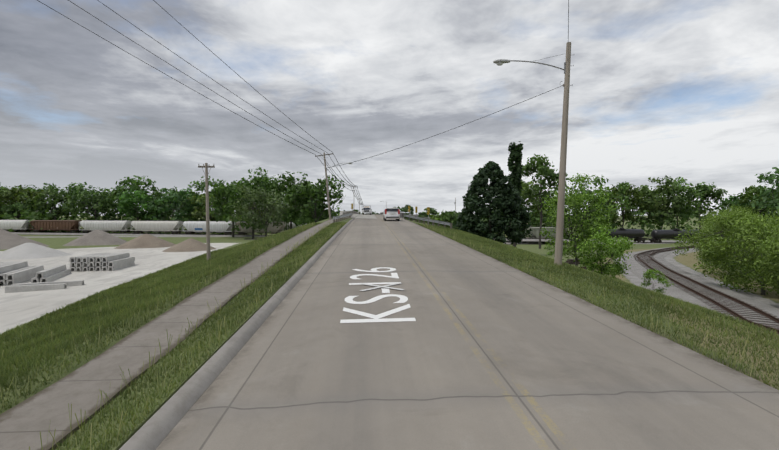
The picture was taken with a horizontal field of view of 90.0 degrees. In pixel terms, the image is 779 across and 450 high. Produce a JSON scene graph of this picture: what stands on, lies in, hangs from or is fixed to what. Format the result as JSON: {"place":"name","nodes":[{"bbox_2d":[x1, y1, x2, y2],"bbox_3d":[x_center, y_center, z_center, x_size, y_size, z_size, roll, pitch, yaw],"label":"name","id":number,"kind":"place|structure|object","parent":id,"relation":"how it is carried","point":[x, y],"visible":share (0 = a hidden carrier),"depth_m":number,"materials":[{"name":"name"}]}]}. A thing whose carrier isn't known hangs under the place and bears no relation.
{"place":"outdoors","nodes":[
{"label":"outdoors","id":0,"kind":"place"},
{"bbox_2d":[0,219,337,449],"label":"sidewalk","id":1,"kind":"structure","parent":0,"point":[24,423],"depth_m":7.13,"materials":[{"name":"concrete"}]},
{"bbox_2d":[339,211,358,215],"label":"bridge parapet","id":2,"kind":"structure","parent":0,"point":[347,212],"depth_m":80.57,"materials":[{"name":"grey concrete"}]},
{"bbox_2d":[0,216,778,449],"bbox_3d":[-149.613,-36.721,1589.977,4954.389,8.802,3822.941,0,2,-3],"label":"ground","id":3,"kind":"structure","parent":0,"point":[19,308],"depth_m":18.10,"materials":[{"name":"green plant"}]},
{"bbox_2d":[0,202,32,219],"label":"tree","id":4,"kind":"object","parent":3,"relation":"on","point":[13,208],"visible":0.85,"depth_m":156.50,"materials":[{"name":"green plant"}]},
{"bbox_2d":[0,187,37,219],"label":"tree","id":5,"kind":"object","parent":3,"relation":"on","point":[4,192],"visible":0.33,"depth_m":160.03,"materials":[{"name":"green plant"}]},
{"bbox_2d":[0,185,47,231],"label":"tree","id":6,"kind":"object","parent":3,"relation":"on","point":[30,194],"visible":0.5,"depth_m":161.08,"materials":[{"name":"green plant"}]},
{"bbox_2d":[0,229,48,249],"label":"gravel pile","id":7,"kind":"object","parent":3,"relation":"on","point":[9,240],"visible":0.94,"depth_m":47.95,"materials":[{"name":"beige gravel"}]},
{"bbox_2d":[4,185,45,213],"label":"tree","id":8,"kind":"object","parent":3,"relation":"on","point":[24,189],"depth_m":182.94,"materials":[{"name":"green plant"}]},
{"bbox_2d":[10,187,60,218],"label":"tree","id":9,"kind":"object","parent":3,"relation":"on","point":[35,190],"visible":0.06,"depth_m":176.83,"materials":[{"name":"green plant"}]},
{"bbox_2d":[0,243,72,258],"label":"gravel pile","id":10,"kind":"object","parent":3,"relation":"on","point":[29,251],"visible":1,"depth_m":37.04,"materials":[{"name":"grey gravel"}]},
{"bbox_2d":[24,186,74,231],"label":"tree","id":11,"kind":"object","parent":3,"relation":"on","point":[40,201],"visible":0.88,"depth_m":154.79,"materials":[{"name":"green plant"}]},
{"bbox_2d":[34,183,90,215],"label":"tree","id":12,"kind":"object","parent":3,"relation":"on","point":[69,191],"visible":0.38,"depth_m":178.30,"materials":[{"name":"green plant"}]},
{"bbox_2d":[0,253,134,292],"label":"concrete blocks","id":13,"kind":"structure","parent":3,"relation":"on","point":[16,274],"depth_m":25.23,"materials":[{"name":"concrete"}]},
{"bbox_2d":[58,186,125,219],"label":"tree","id":14,"kind":"object","parent":3,"relation":"on","point":[102,199],"visible":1,"depth_m":156.26,"materials":[{"name":"green plant"}]},
{"bbox_2d":[63,229,126,245],"bbox_3d":[-39.747,1.727,53.268,8.129,2.242,7.073,0,2,-3],"label":"gravel pile","id":15,"kind":"object","parent":3,"relation":"on","point":[97,237],"visible":0.92,"depth_m":51.56,"materials":[{"name":"beige gravel"}]},
{"bbox_2d":[66,182,123,219],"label":"tree","id":16,"kind":"object","parent":3,"relation":"on","point":[73,197],"visible":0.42,"depth_m":165.53,"materials":[{"name":"green plant"}]},
{"bbox_2d":[98,185,124,219],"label":"tree","id":17,"kind":"object","parent":3,"relation":"on","point":[114,191],"visible":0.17,"depth_m":187.33,"materials":[{"name":"green plant"}]},
{"bbox_2d":[104,186,147,219],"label":"tree","id":18,"kind":"object","parent":3,"relation":"on","point":[118,194],"visible":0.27,"depth_m":168.94,"materials":[{"name":"green plant"}]},
{"bbox_2d":[117,188,157,220],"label":"tree","id":19,"kind":"object","parent":3,"relation":"on","point":[128,201],"visible":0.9,"depth_m":157.92,"materials":[{"name":"green plant"}]},
{"bbox_2d":[113,175,171,210],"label":"tree","id":20,"kind":"object","parent":3,"relation":"on","point":[137,184],"visible":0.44,"depth_m":182.09,"materials":[{"name":"green plant"}]},
{"bbox_2d":[114,234,175,248],"bbox_3d":[-30.181,1.932,48.392,6.675,1.666,6.321,0,2,-3],"label":"gravel pile","id":21,"kind":"object","parent":3,"relation":"on","point":[146,241],"visible":0.96,"depth_m":47.18,"materials":[{"name":"beige gravel"}]},
{"bbox_2d":[135,193,169,220],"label":"tree","id":22,"kind":"object","parent":3,"relation":"on","point":[143,213],"visible":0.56,"depth_m":163.91,"materials":[{"name":"green plant"}]},
{"bbox_2d":[154,186,192,220],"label":"tree","id":23,"kind":"object","parent":3,"relation":"on","point":[170,189],"visible":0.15,"depth_m":190.01,"materials":[{"name":"green plant"}]},
{"bbox_2d":[145,188,202,220],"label":"tree","id":24,"kind":"object","parent":3,"relation":"on","point":[173,199],"visible":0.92,"depth_m":157.40,"materials":[{"name":"green plant"}]},
{"bbox_2d":[162,238,215,251],"bbox_3d":[-22.974,2.225,45.177,5.285,1.377,5.737,0,2,-3],"label":"gravel pile","id":25,"kind":"object","parent":3,"relation":"on","point":[190,245],"visible":0.96,"depth_m":43.63,"materials":[{"name":"beige gravel"}]},
{"bbox_2d":[180,198,203,220],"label":"tree","id":26,"kind":"object","parent":3,"relation":"on","point":[190,215],"visible":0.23,"depth_m":162.59,"materials":[{"name":"green plant"}]},
{"bbox_2d":[187,193,224,220],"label":"tree","id":27,"kind":"object","parent":3,"relation":"on","point":[195,213],"visible":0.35,"depth_m":152.99,"materials":[{"name":"green plant"}]},
{"bbox_2d":[198,163,214,259],"bbox_3d":[-12.618,-0.689,26.927,1.100,7.158,0.260,0,2,-3],"label":"yard pole","id":28,"kind":"object","parent":3,"relation":"on","point":[206,167],"visible":0.96,"depth_m":26.84,"materials":[{"name":"brown wood"}]},
{"bbox_2d":[184,176,229,206],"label":"tree","id":29,"kind":"object","parent":3,"relation":"on","point":[202,185],"visible":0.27,"depth_m":192.07,"materials":[{"name":"green plant"}]},
{"bbox_2d":[0,207,444,233],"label":"trees","id":30,"kind":"object","parent":3,"relation":"on","point":[46,216],"visible":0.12,"depth_m":150.79,"materials":[{"name":"green plant"}]},
{"bbox_2d":[202,183,257,236],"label":"tree","id":31,"kind":"object","parent":3,"relation":"on","point":[219,191],"visible":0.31,"depth_m":124.77,"materials":[{"name":"green plant"}]},
{"bbox_2d":[119,218,353,449],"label":"kerb","id":32,"kind":"structure","parent":3,"relation":"on","point":[155,429],"depth_m":5.45,"materials":[{"name":"concrete"}]},
{"bbox_2d":[215,181,264,222],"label":"tree","id":33,"kind":"object","parent":3,"relation":"on","point":[233,182],"depth_m":187.00,"materials":[{"name":"green plant"}]},
{"bbox_2d":[222,166,288,237],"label":"tree","id":34,"kind":"object","parent":3,"relation":"on","point":[259,182],"visible":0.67,"depth_m":115.02,"materials":[{"name":"green plant"}]},
{"bbox_2d":[228,184,291,236],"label":"elm tree","id":35,"kind":"object","parent":3,"relation":"on","point":[266,217],"visible":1,"depth_m":100.86,"materials":[{"name":"green plant"}]},
{"bbox_2d":[0,203,549,233],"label":"thicket","id":36,"kind":"object","parent":3,"relation":"on","point":[134,218],"visible":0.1,"depth_m":177.44,"materials":[{"name":"green plant"}]},
{"bbox_2d":[260,180,297,220],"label":"tree","id":37,"kind":"object","parent":3,"relation":"on","point":[278,201],"visible":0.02,"depth_m":155.30,"materials":[{"name":"green plant"}]},
{"bbox_2d":[249,171,325,228],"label":"tree","id":38,"kind":"object","parent":3,"relation":"on","point":[290,181],"visible":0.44,"depth_m":121.80,"materials":[{"name":"green plant"}]},
{"bbox_2d":[11,232,594,241],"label":"track","id":39,"kind":"structure","parent":3,"relation":"on","point":[168,234],"depth_m":137.89,"materials":[{"name":"metal"}]},
{"bbox_2d":[0,219,33,231],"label":"hopper car","id":40,"kind":"object","parent":39,"relation":"on","point":[15,225],"visible":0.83,"depth_m":147.53,"materials":[{"name":"grey metal"}]},
{"bbox_2d":[30,220,83,231],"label":"hopper car","id":41,"kind":"object","parent":39,"relation":"on","point":[60,225],"visible":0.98,"depth_m":144.77,"materials":[{"name":"brown metal"}]},
{"bbox_2d":[79,220,132,232],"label":"hopper car","id":42,"kind":"object","parent":39,"relation":"on","point":[88,226],"visible":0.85,"depth_m":141.95,"materials":[{"name":"grey metal"}]},
{"bbox_2d":[130,220,182,233],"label":"hopper car","id":43,"kind":"object","parent":39,"relation":"on","point":[157,226],"visible":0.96,"depth_m":138.89,"materials":[{"name":"grey metal"}]},
{"bbox_2d":[182,221,236,233],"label":"hopper car","id":44,"kind":"object","parent":39,"relation":"on","point":[193,227],"visible":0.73,"depth_m":136.03,"materials":[{"name":"grey metal"}]},
{"bbox_2d":[235,221,285,234],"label":"hopper car","id":45,"kind":"object","parent":39,"relation":"on","point":[273,230],"visible":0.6,"depth_m":133.37,"materials":[{"name":"grey metal"}]},
{"bbox_2d":[287,222,306,229],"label":"hopper car","id":46,"kind":"object","parent":39,"relation":"on","point":[293,224],"visible":0.1,"depth_m":131.25,"materials":[{"name":"grey metal"}]},
{"bbox_2d":[525,227,567,241],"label":"hopper car","id":47,"kind":"object","parent":39,"relation":"on","point":[535,233],"visible":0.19,"depth_m":121.47,"materials":[{"name":"grey metal"}]},
{"bbox_2d":[294,216,314,226],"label":"bush","id":48,"kind":"object","parent":3,"relation":"on","point":[299,222],"visible":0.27,"depth_m":109.10,"materials":[{"name":"green plant"}]},
{"bbox_2d":[291,198,321,219],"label":"tree","id":49,"kind":"object","parent":3,"relation":"on","point":[307,216],"visible":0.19,"depth_m":144.57,"materials":[{"name":"green plant"}]},
{"bbox_2d":[281,175,344,221],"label":"tree","id":50,"kind":"object","parent":3,"relation":"on","point":[317,192],"visible":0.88,"depth_m":115.31,"materials":[{"name":"green plant"}]},
{"bbox_2d":[315,152,351,219],"bbox_3d":[-7.794,-5.292,54.859,5.242,10.021,1.099,0,2,-3],"label":"utility pole","id":51,"kind":"object","parent":3,"relation":"on","point":[329,210],"visible":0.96,"depth_m":54.63,"materials":[{"name":"brown wood"}]},
{"bbox_2d":[333,213,351,222],"bbox_3d":[-6.185,-0.883,55.106,0.349,1.645,22.168,0,2,0],"label":"guardrail","id":52,"kind":"object","parent":3,"relation":"on","point":[340,218],"visible":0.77,"depth_m":49.89,"materials":[{"name":"grey metal"}]},
{"bbox_2d":[343,214,403,218],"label":"bridge","id":53,"kind":"structure","parent":3,"relation":"on","point":[362,216],"depth_m":72.68,"materials":[{"name":"grey concrete"}]},
{"bbox_2d":[0,222,778,449],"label":"grass","id":54,"kind":"structure","parent":3,"relation":"on","point":[15,353],"depth_m":10.46,"materials":[{"name":"green plant"}]},
{"bbox_2d":[400,205,413,213],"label":"horizon tree","id":55,"kind":"object","parent":3,"relation":"on","point":[411,210],"visible":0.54,"depth_m":613.21,"materials":[{"name":"green plant"}]},
{"bbox_2d":[107,209,713,225],"bbox_3d":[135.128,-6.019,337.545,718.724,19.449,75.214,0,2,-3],"label":"thicket","id":56,"kind":"object","parent":3,"relation":"on","point":[551,224],"visible":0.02,"depth_m":347.76,"materials":[{"name":"green plant"}]},
{"bbox_2d":[418,212,429,217],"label":"tree","id":57,"kind":"object","parent":3,"relation":"on","point":[422,214],"visible":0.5,"depth_m":387.95,"materials":[{"name":"green plant"}]},
{"bbox_2d":[402,215,451,228],"bbox_3d":[4.011,-0.549,53.667,0.738,1.899,25.289,0,2,-10],"label":"guardrail","id":58,"kind":"object","parent":3,"relation":"on","point":[431,220],"visible":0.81,"depth_m":48.73,"materials":[{"name":"grey metal"}]},
{"bbox_2d":[427,207,429,224],"bbox_3d":[4.659,-0.839,46.778,0.300,2.622,0.050,0,2,-3],"label":"object marker","id":59,"kind":"object","parent":3,"relation":"on","point":[428,210],"visible":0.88,"depth_m":46.74,"materials":[{"name":"yellow metal"}]},
{"bbox_2d":[424,208,436,214],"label":"horizon tree","id":60,"kind":"object","parent":3,"relation":"on","point":[433,211],"visible":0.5,"depth_m":596.21,"materials":[{"name":"green plant"}]},
{"bbox_2d":[403,214,458,229],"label":"guardrail weeds","id":61,"kind":"object","parent":3,"relation":"on","point":[455,228],"visible":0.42,"depth_m":49.91,"materials":[{"name":"green plant"}]},
{"bbox_2d":[429,214,443,224],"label":"tree","id":62,"kind":"object","parent":3,"relation":"on","point":[433,217],"visible":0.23,"depth_m":157.32,"materials":[{"name":"green plant"}]},
{"bbox_2d":[439,211,458,226],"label":"tree","id":63,"kind":"object","parent":3,"relation":"on","point":[450,216],"visible":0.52,"depth_m":141.95,"materials":[{"name":"green plant"}]},
{"bbox_2d":[244,238,686,243],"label":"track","id":64,"kind":"structure","parent":3,"relation":"on","point":[527,242],"depth_m":121.86,"materials":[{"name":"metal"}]},
{"bbox_2d":[599,225,648,241],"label":"tank car","id":65,"kind":"object","parent":64,"relation":"on","point":[638,235],"visible":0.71,"depth_m":123.80,"materials":[{"name":"grey metal"}]},
{"bbox_2d":[649,228,700,242],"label":"tank car","id":66,"kind":"object","parent":64,"relation":"on","point":[657,235],"visible":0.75,"depth_m":124.89,"materials":[{"name":"grey metal"}]},
{"bbox_2d":[452,161,532,244],"bbox_3d":[13.595,-2.841,51.668,10.793,11.269,10.308,0,2,-3],"label":"conifer tree","id":67,"kind":"object","parent":3,"relation":"on","point":[500,196],"visible":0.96,"depth_m":49.34,"materials":[{"name":"green plant"}]},
{"bbox_2d":[507,141,523,246],"bbox_3d":[20.312,-4.520,63.042,2.580,17.924,2.599,1,2,33],"label":"tree","id":68,"kind":"object","parent":3,"relation":"on","point":[514,165],"visible":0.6,"depth_m":62.45,"materials":[{"name":"green plant"}]},
{"bbox_2d":[493,42,573,264],"bbox_3d":[6.646,-3.056,17.973,3.750,10.678,0.458,0,2,0],"label":"street light pole","id":69,"kind":"object","parent":3,"relation":"on","point":[560,205],"visible":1,"depth_m":17.89,"materials":[{"name":"brown wood"}]},
{"bbox_2d":[521,182,546,221],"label":"tree","id":70,"kind":"object","parent":3,"relation":"on","point":[530,204],"visible":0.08,"depth_m":161.29,"materials":[{"name":"green plant"}]},
{"bbox_2d":[520,181,548,217],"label":"tree","id":71,"kind":"object","parent":3,"relation":"on","point":[524,187],"visible":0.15,"depth_m":148.93,"materials":[{"name":"green plant"}]},
{"bbox_2d":[520,154,568,248],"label":"tall tree","id":72,"kind":"object","parent":3,"relation":"on","point":[540,164],"visible":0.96,"depth_m":88.58,"materials":[{"name":"green plant"}]},
{"bbox_2d":[544,244,566,256],"bbox_3d":[14.575,2.440,33.901,2.157,2.258,1.844,1,2,25],"label":"bush","id":73,"kind":"object","parent":3,"relation":"on","point":[550,254],"visible":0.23,"depth_m":33.89,"materials":[{"name":"green plant"}]},
{"bbox_2d":[543,182,583,224],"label":"tree","id":74,"kind":"object","parent":3,"relation":"on","point":[553,191],"visible":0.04,"depth_m":154.57,"materials":[{"name":"green plant"}]},
{"bbox_2d":[539,173,618,266],"bbox_3d":[13.127,-0.119,27.476,5.029,7.043,4.482,0,2,-3],"label":"tree","id":75,"kind":"object","parent":3,"relation":"on","point":[580,230],"visible":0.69,"depth_m":26.98,"materials":[{"name":"green plant"}]},
{"bbox_2d":[586,264,602,272],"bbox_3d":[19.340,4.321,36.907,1.636,1.512,1.870,0,2,-3],"label":"bush","id":76,"kind":"object","parent":3,"relation":"on","point":[591,267],"visible":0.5,"depth_m":37.11,"materials":[{"name":"green plant"}]},
{"bbox_2d":[566,175,634,224],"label":"tree","id":77,"kind":"object","parent":3,"relation":"on","point":[620,192],"visible":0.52,"depth_m":144.17,"materials":[{"name":"green plant"}]},
{"bbox_2d":[588,191,622,226],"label":"tree","id":78,"kind":"object","parent":3,"relation":"on","point":[612,207],"visible":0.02,"depth_m":162.56,"materials":[{"name":"green plant"}]},
{"bbox_2d":[576,225,635,277],"bbox_3d":[11.905,1.648,21.592,2.791,3.254,3.462,1,2,19],"label":"bush","id":79,"kind":"object","parent":3,"relation":"on","point":[615,252],"visible":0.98,"depth_m":21.43,"materials":[{"name":"green plant"}]},
{"bbox_2d":[606,263,623,277],"bbox_3d":[18.060,3.955,31.620,1.829,1.833,1.389,0,2,-3],"label":"bush","id":80,"kind":"object","parent":3,"relation":"on","point":[614,272],"visible":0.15,"depth_m":31.30,"materials":[{"name":"green plant"}]},
{"bbox_2d":[605,182,647,227],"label":"tree","id":81,"kind":"object","parent":3,"relation":"on","point":[629,190],"visible":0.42,"depth_m":162.07,"materials":[{"name":"green plant"}]},
{"bbox_2d":[495,209,777,239],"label":"trees","id":82,"kind":"object","parent":3,"relation":"on","point":[648,225],"visible":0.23,"depth_m":147.85,"materials":[{"name":"green plant"}]},
{"bbox_2d":[619,177,685,224],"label":"tree","id":83,"kind":"object","parent":3,"relation":"on","point":[661,203],"visible":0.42,"depth_m":161.62,"materials":[{"name":"green plant"}]},
{"bbox_2d":[640,268,673,292],"bbox_3d":[17.290,3.770,25.193,1.862,2.038,2.038,0,2,-3],"label":"bush","id":84,"kind":"object","parent":3,"relation":"on","point":[653,276],"visible":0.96,"depth_m":25.01,"materials":[{"name":"green plant"}]},
{"bbox_2d":[637,175,687,228],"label":"tree","id":85,"kind":"object","parent":3,"relation":"on","point":[661,217],"visible":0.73,"depth_m":157.25,"materials":[{"name":"green plant"}]},
{"bbox_2d":[647,177,710,226],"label":"tree","id":86,"kind":"object","parent":3,"relation":"on","point":[690,201],"visible":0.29,"depth_m":160.69,"materials":[{"name":"green plant"}]},
{"bbox_2d":[622,246,778,334],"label":"railroad track","id":87,"kind":"structure","parent":3,"relation":"on","point":[694,289],"depth_m":29.60,"materials":[{"name":"grey gravel"}]},
{"bbox_2d":[681,182,735,229],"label":"tree","id":88,"kind":"object","parent":3,"relation":"on","point":[716,196],"visible":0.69,"depth_m":163.42,"materials":[{"name":"green plant"}]},
{"bbox_2d":[684,204,761,242],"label":"tree","id":89,"kind":"object","parent":3,"relation":"on","point":[718,217],"visible":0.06,"depth_m":79.58,"materials":[{"name":"green plant"}]},
{"bbox_2d":[671,207,778,272],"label":"bush","id":90,"kind":"object","parent":3,"relation":"on","point":[714,231],"visible":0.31,"depth_m":39.09,"materials":[{"name":"green plant"}]},
{"bbox_2d":[687,206,777,245],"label":"tree","id":91,"kind":"object","parent":3,"relation":"on","point":[728,210],"visible":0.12,"depth_m":67.67,"materials":[{"name":"green plant"}]},
{"bbox_2d":[692,208,778,294],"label":"bush","id":92,"kind":"object","parent":3,"relation":"on","point":[715,247],"visible":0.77,"depth_m":30.13,"materials":[{"name":"green plant"}]},
{"bbox_2d":[692,215,778,266],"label":"bush","id":93,"kind":"object","parent":3,"relation":"on","point":[723,236],"visible":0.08,"depth_m":49.26,"materials":[{"name":"green plant"}]},
{"bbox_2d":[699,207,773,250],"bbox_3d":[52.279,1.403,59.050,10.305,8.267,10.824,0,2,-3],"label":"tree","id":94,"kind":"object","parent":3,"relation":"on","point":[720,213],"visible":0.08,"depth_m":59.45,"materials":[{"name":"green plant"}]},
{"bbox_2d":[697,256,778,293],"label":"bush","id":95,"kind":"object","parent":3,"relation":"on","point":[750,277],"visible":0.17,"depth_m":36.10,"materials":[{"name":"green plant"}]},
{"bbox_2d":[718,192,769,212],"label":"tree","id":96,"kind":"object","parent":3,"relation":"on","point":[732,199],"visible":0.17,"depth_m":166.21,"materials":[{"name":"green plant"}]},
{"bbox_2d":[737,185,778,219],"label":"tree","id":97,"kind":"object","parent":3,"relation":"on","point":[749,192],"visible":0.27,"depth_m":150.19,"materials":[{"name":"green plant"}]},
{"bbox_2d":[739,234,778,294],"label":"bush","id":98,"kind":"object","parent":3,"relation":"on","point":[766,264],"visible":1,"depth_m":24.71,"materials":[{"name":"green plant"}]},
{"bbox_2d":[749,167,778,223],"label":"tree","id":99,"kind":"object","parent":3,"relation":"on","point":[770,178],"visible":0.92,"depth_m":87.12,"materials":[{"name":"green plant"}]},
{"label":"pole","id":100,"kind":"object","parent":3,"relation":"on","visible":0},
{"bbox_2d":[37,0,568,204],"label":"wires","id":101,"kind":"object","parent":100,"relation":"attached to","point":[265,98],"visible":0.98,"depth_m":25.72,"materials":[{"name":"grey metal"}]},
{"bbox_2d":[0,0,778,215],"label":"sky","id":102,"kind":"structure","parent":0,"point":[687,89],"materials":[{"name":"grey"}]},
{"bbox_2d":[155,214,778,449],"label":"road","id":103,"kind":"structure","parent":0,"point":[483,352],"depth_m":5.64,"materials":[{"name":"concrete"}]},
{"bbox_2d":[362,206,371,214],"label":"vehicle","id":104,"kind":"object","parent":103,"relation":"on","point":[366,209],"visible":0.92,"depth_m":97.21,"materials":[{"name":"white metal"}]},
{"bbox_2d":[340,267,415,322],"bbox_3d":[-0.412,1.800,11.321,1.615,0.254,6.569,0,2,-3],"label":"lane lettering","id":105,"kind":"object","parent":103,"relation":"on","point":[349,299],"visible":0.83,"depth_m":9.58,"materials":[{"name":"white paint"}]},
{"bbox_2d":[360,283,403,290],"bbox_3d":[-0.226,1.781,11.255,1.268,0.051,1.034,0,2,-3],"label":"letter x","id":106,"kind":"object","parent":103,"relation":"on","point":[378,286],"visible":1,"depth_m":11.15,"materials":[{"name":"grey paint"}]},
{"bbox_2d":[382,208,399,220],"bbox_3d":[0.229,-1.440,53.510,2.360,1.830,5.175,0,2,-3],"label":"white minivan","id":107,"kind":"object","parent":103,"relation":"on","point":[391,213],"visible":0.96,"depth_m":51.05,"materials":[{"name":"white metal"}]},
{"bbox_2d":[564,259,598,269],"bbox_3d":[24.131,4.846,48.513,3.381,0.580,7.863,0,2,14],"label":"old ties pile","id":108,"kind":"object","parent":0,"point":[569,261],"visible":0.38,"depth_m":50.52,"materials":[{"name":"brown wood"}]}
]}

